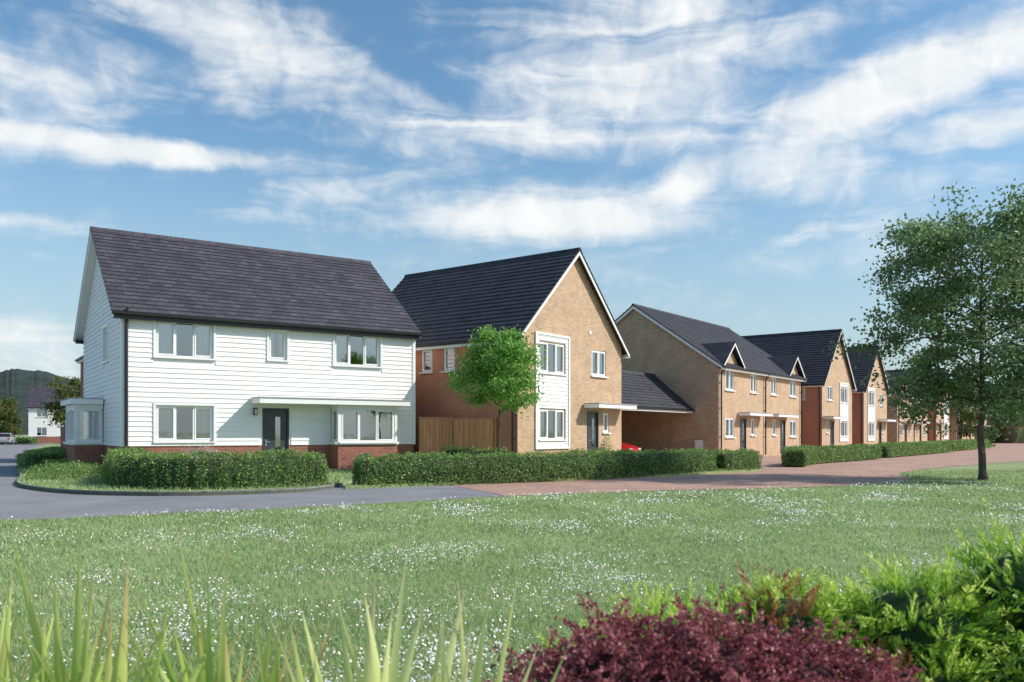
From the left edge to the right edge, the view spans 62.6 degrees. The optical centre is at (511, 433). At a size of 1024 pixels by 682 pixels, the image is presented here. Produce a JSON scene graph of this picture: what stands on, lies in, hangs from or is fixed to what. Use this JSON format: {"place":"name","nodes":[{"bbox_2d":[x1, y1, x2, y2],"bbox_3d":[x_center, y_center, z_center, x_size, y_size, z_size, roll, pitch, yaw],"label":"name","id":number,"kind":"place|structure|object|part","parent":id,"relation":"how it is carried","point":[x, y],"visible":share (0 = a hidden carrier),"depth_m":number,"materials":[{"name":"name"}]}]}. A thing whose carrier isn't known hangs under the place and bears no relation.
{"place":"outdoors","nodes":[
{"label":"outdoors","id":0,"kind":"place"},
{"bbox_2d":[0,369,78,434],"bbox_3d":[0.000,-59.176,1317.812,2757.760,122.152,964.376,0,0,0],"label":"hills","id":1,"kind":"structure","parent":0,"point":[15,384],"depth_m":1370.21,"materials":[{"name":"green plant"}]},
{"bbox_2d":[17,443,353,495],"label":"garden ground","id":2,"kind":"structure","parent":0,"point":[56,444],"depth_m":20.21,"materials":[{"name":"green plant"}]},
{"bbox_2d":[14,445,66,468],"bbox_3d":[-20.462,0.976,37.269,2.128,0.803,14.952,0,0,-26],"label":"hedge","id":3,"kind":"object","parent":2,"relation":"on","point":[26,458],"visible":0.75,"depth_m":31.01,"materials":[{"name":"green plant"}]},
{"bbox_2d":[22,457,97,475],"bbox_3d":[-14.591,1.054,27.416,2.184,0.583,2.310,0,0,0],"label":"shrub","id":4,"kind":"object","parent":2,"relation":"on","point":[47,463],"visible":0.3,"depth_m":27.18,"materials":[{"name":"green plant"}]},
{"bbox_2d":[25,460,101,480],"bbox_3d":[-12.769,1.039,24.311,2.614,0.618,2.353,0,0,0],"label":"shrub","id":5,"kind":"object","parent":2,"relation":"on","point":[90,470],"visible":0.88,"depth_m":23.95,"materials":[{"name":"green plant"}]},
{"bbox_2d":[59,425,83,446],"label":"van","id":6,"kind":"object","parent":2,"relation":"on","point":[62,434],"depth_m":42.09,"materials":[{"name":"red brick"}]},
{"bbox_2d":[75,355,83,424],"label":"house","id":7,"kind":"structure","parent":2,"relation":"on","point":[79,360],"depth_m":43.08,"materials":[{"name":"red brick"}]},
{"bbox_2d":[178,443,232,458],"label":"flowering shrub","id":8,"kind":"object","parent":2,"relation":"on","point":[199,449],"visible":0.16,"depth_m":24.94,"materials":[{"name":"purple plant"}]},
{"bbox_2d":[100,446,328,489],"bbox_3d":[-8.873,0.835,22.175,7.994,1.058,3.783,0,0,29],"label":"hedge","id":9,"kind":"object","parent":2,"relation":"on","point":[131,467],"visible":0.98,"depth_m":20.35,"materials":[{"name":"green plant"}]},
{"bbox_2d":[60,226,422,469],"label":"house","id":10,"kind":"structure","parent":2,"relation":"on","point":[196,344],"depth_m":30.06,"materials":[{"name":"white wood"}]},
{"bbox_2d":[63,408,73,443],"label":"window","id":11,"kind":"structure","parent":10,"relation":"in","point":[70,412],"depth_m":30.74,"materials":[{"name":"white glass"}]},
{"bbox_2d":[81,411,91,438],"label":"window","id":12,"kind":"structure","parent":10,"relation":"in","point":[90,412],"depth_m":31.90,"materials":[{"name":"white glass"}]},
{"bbox_2d":[76,408,103,443],"bbox_3d":[-14.843,-0.278,29.634,0.930,1.265,0.190,0,0,-34],"label":"window","id":13,"kind":"structure","parent":10,"relation":"in","point":[80,441],"depth_m":29.66,"materials":[{"name":"white plastic"}]},
{"bbox_2d":[101,324,108,363],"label":"window","id":14,"kind":"structure","parent":10,"relation":"in","point":[105,335],"depth_m":29.83,"materials":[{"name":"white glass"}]},
{"bbox_2d":[153,403,215,442],"bbox_3d":[-10.889,-0.345,28.004,1.980,1.390,0.265,0,0,-34],"label":"window","id":15,"kind":"structure","parent":10,"relation":"in","point":[164,414],"depth_m":27.95,"materials":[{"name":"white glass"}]},
{"bbox_2d":[153,321,215,360],"bbox_3d":[-10.889,-3.125,28.004,1.980,1.390,0.264,0,0,-34],"label":"window","id":16,"kind":"structure","parent":10,"relation":"in","point":[203,336],"depth_m":28.07,"materials":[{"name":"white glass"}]},
{"bbox_2d":[262,408,288,457],"bbox_3d":[-8.346,0.190,29.710,0.950,2.180,0.130,0,0,-34],"label":"door","id":17,"kind":"structure","parent":10,"relation":"in","point":[275,421],"depth_m":29.72,"materials":[{"name":"metal"}]},
{"bbox_2d":[267,329,289,361],"bbox_3d":[-8.294,-3.125,29.754,0.800,1.250,0.264,0,0,-34],"label":"window","id":18,"kind":"structure","parent":10,"relation":"in","point":[270,332],"depth_m":29.77,"materials":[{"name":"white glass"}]},
{"bbox_2d":[328,409,337,443],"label":"window","id":19,"kind":"structure","parent":10,"relation":"in","point":[334,441],"depth_m":30.66,"materials":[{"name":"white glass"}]},
{"bbox_2d":[332,333,382,368],"bbox_3d":[-5.791,-3.125,31.443,1.980,1.390,0.264,0,0,-34],"label":"window","id":20,"kind":"structure","parent":10,"relation":"in","point":[372,346],"depth_m":31.55,"materials":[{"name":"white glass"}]},
{"bbox_2d":[339,408,397,443],"bbox_3d":[-5.285,-0.305,30.897,2.290,1.410,0.265,0,0,-34],"label":"window","id":21,"kind":"structure","parent":10,"relation":"in","point":[350,418],"depth_m":30.89,"materials":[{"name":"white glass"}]},
{"bbox_2d":[16,466,760,492],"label":"verge grass","id":22,"kind":"structure","parent":2,"relation":"on","point":[333,475],"depth_m":21.76,"materials":[{"name":"green plant"}]},
{"bbox_2d":[0,443,502,520],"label":"road","id":23,"kind":"structure","parent":0,"point":[17,502],"depth_m":17.84,"materials":[{"name":"grey asphalt"}]},
{"bbox_2d":[0,433,16,444],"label":"parked car","id":24,"kind":"object","parent":23,"relation":"on","point":[8,438],"visible":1,"depth_m":106.66,"materials":[{"name":"silver paint"}]},
{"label":"window","id":25,"kind":"part","parent":24,"relation":"part of","materials":[{"name":"black glass"}]},
{"bbox_2d":[17,443,338,495],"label":"kerb","id":26,"kind":"structure","parent":23,"relation":"on","point":[125,493],"depth_m":19.24,"materials":[{"name":"concrete"}]},
{"bbox_2d":[0,435,1023,681],"bbox_3d":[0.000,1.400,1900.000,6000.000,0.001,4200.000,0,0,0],"label":"ground","id":27,"kind":"structure","parent":0,"point":[1014,465],"depth_m":9.68,"materials":[{"name":"green plant"}]},
{"bbox_2d":[0,391,13,432],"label":"tree","id":28,"kind":"object","parent":27,"relation":"on","point":[3,416],"visible":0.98,"depth_m":121.22,"materials":[{"name":"green plant"}]},
{"bbox_2d":[0,395,27,435],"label":"tree","id":29,"kind":"object","parent":27,"relation":"on","point":[8,427],"visible":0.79,"depth_m":135.02,"materials":[{"name":"green plant"}]},
{"bbox_2d":[0,437,38,443],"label":"hedge","id":30,"kind":"object","parent":27,"relation":"on","point":[27,440],"visible":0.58,"depth_m":113.40,"materials":[{"name":"green plant"}]},
{"bbox_2d":[26,386,78,442],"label":"house","id":31,"kind":"structure","parent":27,"relation":"on","point":[41,432],"depth_m":121.09,"materials":[{"name":"white paint"}]},
{"bbox_2d":[36,427,46,435],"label":"window","id":32,"kind":"structure","parent":31,"relation":"in","point":[36,427],"depth_m":120.65,"materials":[{"name":"white glass"}]},
{"bbox_2d":[39,380,80,427],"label":"tree","id":33,"kind":"object","parent":27,"relation":"on","point":[64,392],"visible":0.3,"depth_m":108.46,"materials":[{"name":"green plant"}]},
{"bbox_2d":[42,376,80,386],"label":"tree","id":34,"kind":"object","parent":27,"relation":"on","point":[75,380],"visible":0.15,"depth_m":164.01,"materials":[{"name":"green plant"}]},
{"bbox_2d":[0,577,173,681],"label":"spiky plant","id":35,"kind":"object","parent":27,"relation":"on","point":[6,667],"visible":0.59,"depth_m":2.49,"materials":[{"name":"green plant"}]},
{"bbox_2d":[0,527,272,681],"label":"spiky plant","id":36,"kind":"object","parent":27,"relation":"on","point":[82,661],"visible":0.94,"depth_m":2.21,"materials":[{"name":"green plant"}]},
{"bbox_2d":[49,535,335,681],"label":"spiky plant","id":37,"kind":"object","parent":27,"relation":"on","point":[203,644],"visible":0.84,"depth_m":2.24,"materials":[{"name":"green plant"}]},
{"bbox_2d":[270,553,465,681],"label":"spiky plant","id":38,"kind":"object","parent":27,"relation":"on","point":[372,672],"visible":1,"depth_m":2.01,"materials":[{"name":"green plant"}]},
{"bbox_2d":[346,247,637,456],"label":"house","id":39,"kind":"structure","parent":27,"relation":"on","point":[557,298],"depth_m":34.53,"materials":[{"name":"brick"}]},
{"bbox_2d":[419,350,433,373],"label":"window","id":40,"kind":"structure","parent":39,"relation":"in","point":[424,371],"depth_m":34.36,"materials":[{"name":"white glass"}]},
{"bbox_2d":[441,348,454,372],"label":"window","id":41,"kind":"structure","parent":39,"relation":"in","point":[445,350],"depth_m":33.61,"materials":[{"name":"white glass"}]},
{"bbox_2d":[539,409,567,440],"bbox_3d":[1.560,-0.370,33.363,0.265,1.400,1.940,0,0,37],"label":"window","id":42,"kind":"structure","parent":39,"relation":"in","point":[558,415],"depth_m":33.58,"materials":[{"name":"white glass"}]},
{"bbox_2d":[539,341,567,375],"bbox_3d":[1.560,-2.995,33.363,0.264,1.410,1.940,0,0,37],"label":"window","id":43,"kind":"structure","parent":39,"relation":"in","point":[558,348],"depth_m":33.58,"materials":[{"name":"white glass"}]},
{"bbox_2d":[587,411,598,452],"bbox_3d":[3.401,0.165,35.795,0.130,2.230,0.900,0,0,37],"label":"door","id":44,"kind":"structure","parent":39,"relation":"in","point":[592,416],"depth_m":35.84,"materials":[{"name":"metal"}]},
{"bbox_2d":[591,350,608,377],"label":"window","id":45,"kind":"structure","parent":39,"relation":"in","point":[600,355],"depth_m":36.22,"materials":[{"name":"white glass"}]},
{"bbox_2d":[602,413,611,433],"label":"window","id":46,"kind":"structure","parent":39,"relation":"in","point":[605,415],"depth_m":36.79,"materials":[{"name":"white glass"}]},
{"bbox_2d":[437,573,567,681],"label":"spiky plant","id":47,"kind":"object","parent":27,"relation":"on","point":[476,673],"visible":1,"depth_m":2.03,"materials":[{"name":"green plant"}]},
{"bbox_2d":[0,480,1023,681],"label":"clover flowers","id":48,"kind":"object","parent":27,"relation":"on","point":[413,616],"visible":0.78,"depth_m":8.50,"materials":[{"name":"white plant"}]},
{"bbox_2d":[621,370,694,439],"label":"carport","id":49,"kind":"object","parent":27,"relation":"on","point":[647,391],"visible":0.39,"depth_m":45.19,"materials":[{"name":"tile"}]},
{"bbox_2d":[481,583,923,681],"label":"barberry shrub","id":50,"kind":"object","parent":27,"relation":"on","point":[734,656],"visible":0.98,"depth_m":2.29,"materials":[{"name":"red plant"}]},
{"bbox_2d":[615,303,807,456],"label":"house","id":51,"kind":"structure","parent":27,"relation":"on","point":[733,390],"depth_m":48.92,"materials":[{"name":"brick"}]},
{"bbox_2d":[725,418,735,437],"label":"window","id":52,"kind":"structure","parent":51,"relation":"in","point":[729,419],"depth_m":47.57,"materials":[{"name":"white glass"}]},
{"bbox_2d":[725,370,735,391],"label":"window","id":53,"kind":"structure","parent":51,"relation":"in","point":[730,374],"depth_m":47.57,"materials":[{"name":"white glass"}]},
{"bbox_2d":[740,418,745,448],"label":"door","id":54,"kind":"structure","parent":51,"relation":"in","point":[742,420],"depth_m":49.16,"materials":[{"name":"metal"}]},
{"bbox_2d":[750,419,756,435],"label":"window","id":55,"kind":"structure","parent":51,"relation":"in","point":[752,420],"depth_m":50.57,"materials":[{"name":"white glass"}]},
{"bbox_2d":[750,374,758,393],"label":"window","id":56,"kind":"structure","parent":51,"relation":"in","point":[753,391],"depth_m":50.46,"materials":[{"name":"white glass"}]},
{"bbox_2d":[771,377,777,395],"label":"window","id":57,"kind":"structure","parent":51,"relation":"in","point":[773,393],"depth_m":53.18,"materials":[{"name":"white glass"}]},
{"bbox_2d":[772,419,777,435],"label":"window","id":58,"kind":"structure","parent":51,"relation":"in","point":[774,421],"depth_m":53.46,"materials":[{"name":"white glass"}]},
{"bbox_2d":[780,420,784,453],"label":"door","id":59,"kind":"structure","parent":51,"relation":"in","point":[782,422],"depth_m":54.56,"materials":[{"name":"metal"}]},
{"bbox_2d":[789,420,797,437],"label":"window","id":60,"kind":"structure","parent":51,"relation":"in","point":[793,422],"depth_m":56.28,"materials":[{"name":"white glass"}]},
{"bbox_2d":[790,380,797,397],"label":"window","id":61,"kind":"structure","parent":51,"relation":"in","point":[793,383],"depth_m":56.49,"materials":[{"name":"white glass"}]},
{"bbox_2d":[532,497,1023,681],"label":"conifer shrub","id":62,"kind":"object","parent":27,"relation":"on","point":[937,631],"visible":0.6,"depth_m":3.10,"materials":[{"name":"green plant"}]},
{"bbox_2d":[741,329,856,445],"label":"house","id":63,"kind":"structure","parent":27,"relation":"on","point":[828,386],"depth_m":63.70,"materials":[{"name":"brick"}]},
{"bbox_2d":[827,386,833,401],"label":"window","id":64,"kind":"structure","parent":63,"relation":"in","point":[829,387],"depth_m":62.56,"materials":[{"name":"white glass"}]},
{"bbox_2d":[830,421,833,444],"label":"door","id":65,"kind":"structure","parent":63,"relation":"in","point":[831,422],"depth_m":63.04,"materials":[{"name":"metal"}]},
{"bbox_2d":[841,421,846,436],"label":"window","id":66,"kind":"structure","parent":63,"relation":"in","point":[843,423],"depth_m":65.68,"materials":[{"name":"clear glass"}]},
{"bbox_2d":[841,387,847,403],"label":"window","id":67,"kind":"structure","parent":63,"relation":"in","point":[843,390],"depth_m":65.65,"materials":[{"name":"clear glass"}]},
{"bbox_2d":[846,345,895,444],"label":"house","id":68,"kind":"structure","parent":27,"relation":"on","point":[870,420],"depth_m":72.17,"materials":[{"name":"brick"}]},
{"bbox_2d":[868,422,874,436],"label":"window","id":69,"kind":"structure","parent":68,"relation":"in","point":[870,429],"depth_m":72.06,"materials":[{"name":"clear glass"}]},
{"bbox_2d":[868,391,874,406],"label":"window","id":70,"kind":"structure","parent":68,"relation":"in","point":[870,394],"depth_m":72.06,"materials":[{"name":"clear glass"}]},
{"bbox_2d":[879,423,881,443],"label":"door","id":71,"kind":"structure","parent":68,"relation":"in","point":[880,424],"depth_m":74.66,"materials":[{"name":"metal"}]},
{"bbox_2d":[880,393,883,406],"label":"window","id":72,"kind":"structure","parent":68,"relation":"in","point":[881,395],"depth_m":74.90,"materials":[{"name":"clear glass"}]},
{"bbox_2d":[886,372,930,442],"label":"house","id":73,"kind":"structure","parent":27,"relation":"on","point":[897,431],"depth_m":81.20,"materials":[{"name":"brick"}]},
{"bbox_2d":[899,424,901,435],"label":"window","id":74,"kind":"structure","parent":73,"relation":"in","point":[900,425],"depth_m":80.69,"materials":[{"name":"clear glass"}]},
{"bbox_2d":[905,425,906,441],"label":"door","id":75,"kind":"structure","parent":73,"relation":"in","point":[905,425],"depth_m":82.40,"materials":[{"name":"metal"}]},
{"bbox_2d":[919,425,920,440],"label":"door","id":76,"kind":"structure","parent":73,"relation":"in","point":[919,425],"depth_m":87.72,"materials":[{"name":"metal"}]},
{"bbox_2d":[885,368,950,440],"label":"house","id":77,"kind":"structure","parent":27,"relation":"on","point":[932,434],"depth_m":96.18,"materials":[{"name":"brick"}]},
{"bbox_2d":[822,178,1023,480],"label":"tree","id":78,"kind":"object","parent":27,"relation":"on","point":[1003,396],"visible":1,"depth_m":24.90,"materials":[{"name":"green plant"}]},
{"bbox_2d":[949,396,977,440],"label":"house","id":79,"kind":"structure","parent":27,"relation":"on","point":[953,435],"depth_m":104.50,"materials":[{"name":"brick"}]},
{"bbox_2d":[949,377,986,438],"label":"tree","id":80,"kind":"object","parent":27,"relation":"on","point":[970,415],"visible":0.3,"depth_m":104.16,"materials":[{"name":"green plant"}]},
{"bbox_2d":[995,414,1023,442],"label":"trees","id":81,"kind":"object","parent":27,"relation":"on","point":[1012,437],"depth_m":126.09,"materials":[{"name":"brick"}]},
{"bbox_2d":[0,0,1023,393],"label":"sky","id":82,"kind":"structure","parent":0,"point":[732,164],"materials":[{"name":"blue"}]},
{"bbox_2d":[345,469,760,488],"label":"garden ground","id":83,"kind":"structure","parent":0,"point":[354,486],"depth_m":23.90,"materials":[{"name":"green plant"}]},
{"bbox_2d":[418,417,452,457],"bbox_3d":[-2.987,0.365,33.084,1.365,2.070,0.180,0,0,-11],"label":"wooden fence","id":84,"kind":"object","parent":83,"relation":"on","point":[435,434],"visible":0.69,"depth_m":33.00,"materials":[{"name":"brown wood"}]},
{"bbox_2d":[440,444,507,456],"bbox_3d":[-1.301,0.853,29.053,2.349,1.021,0.897,0,0,7],"label":"hedge","id":85,"kind":"object","parent":83,"relation":"on","point":[467,450],"visible":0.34,"depth_m":28.90,"materials":[{"name":"green plant"}]},
{"bbox_2d":[453,417,495,450],"bbox_3d":[-1.474,0.390,32.588,2.050,2.020,0.180,0,0,36],"label":"wooden fence","id":86,"kind":"object","parent":83,"relation":"on","point":[480,433],"visible":0.66,"depth_m":32.45,"materials":[{"name":"brown wood"}]},
{"bbox_2d":[440,324,550,453],"bbox_3d":[-0.554,-1.142,28.432,3.701,5.084,3.684,0,0,0],"label":"tree","id":87,"kind":"object","parent":83,"relation":"on","point":[506,352],"visible":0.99,"depth_m":28.00,"materials":[{"name":"green plant"}]},
{"bbox_2d":[352,446,717,485],"bbox_3d":[1.687,0.877,25.657,13.828,0.970,1.776,0,0,-37],"label":"hedge","id":88,"kind":"object","parent":83,"relation":"on","point":[456,468],"visible":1,"depth_m":23.92,"materials":[{"name":"green plant"}]},
{"bbox_2d":[600,433,612,450],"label":"shrub","id":89,"kind":"object","parent":83,"relation":"on","point":[603,444],"visible":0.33,"depth_m":32.55,"materials":[{"name":"green plant"}]},
{"bbox_2d":[711,447,763,470],"bbox_3d":[8.286,0.928,31.117,2.396,0.867,1.180,0,0,-44],"label":"hedge","id":90,"kind":"object","parent":83,"relation":"on","point":[740,459],"visible":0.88,"depth_m":30.56,"materials":[{"name":"green plant"}]},
{"bbox_2d":[453,443,1023,495],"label":"paved road","id":91,"kind":"structure","parent":0,"point":[774,473],"depth_m":26.72,"materials":[{"name":"brick"}]},
{"bbox_2d":[621,440,640,450],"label":"parked car","id":92,"kind":"object","parent":91,"relation":"on","point":[624,446],"visible":0.07,"depth_m":42.67,"materials":[{"name":"red paint"}]},
{"bbox_2d":[781,443,882,465],"bbox_3d":[15.442,0.902,40.752,1.899,0.940,14.114,0,0,36],"label":"hedge","id":93,"kind":"object","parent":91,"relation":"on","point":[802,455],"visible":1,"depth_m":39.56,"materials":[{"name":"green plant"}]},
{"bbox_2d":[874,440,951,456],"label":"hedge","id":94,"kind":"object","parent":91,"relation":"on","point":[896,449],"visible":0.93,"depth_m":53.00,"materials":[{"name":"green plant"}]},
{"bbox_2d":[941,439,991,450],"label":"hedge","id":95,"kind":"object","parent":91,"relation":"on","point":[963,444],"visible":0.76,"depth_m":70.10,"materials":[{"name":"green plant"}]},
{"bbox_2d":[976,404,994,442],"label":"house","id":96,"kind":"structure","parent":0,"point":[986,421],"depth_m":126.20,"materials":[{"name":"brick"}]}
]}

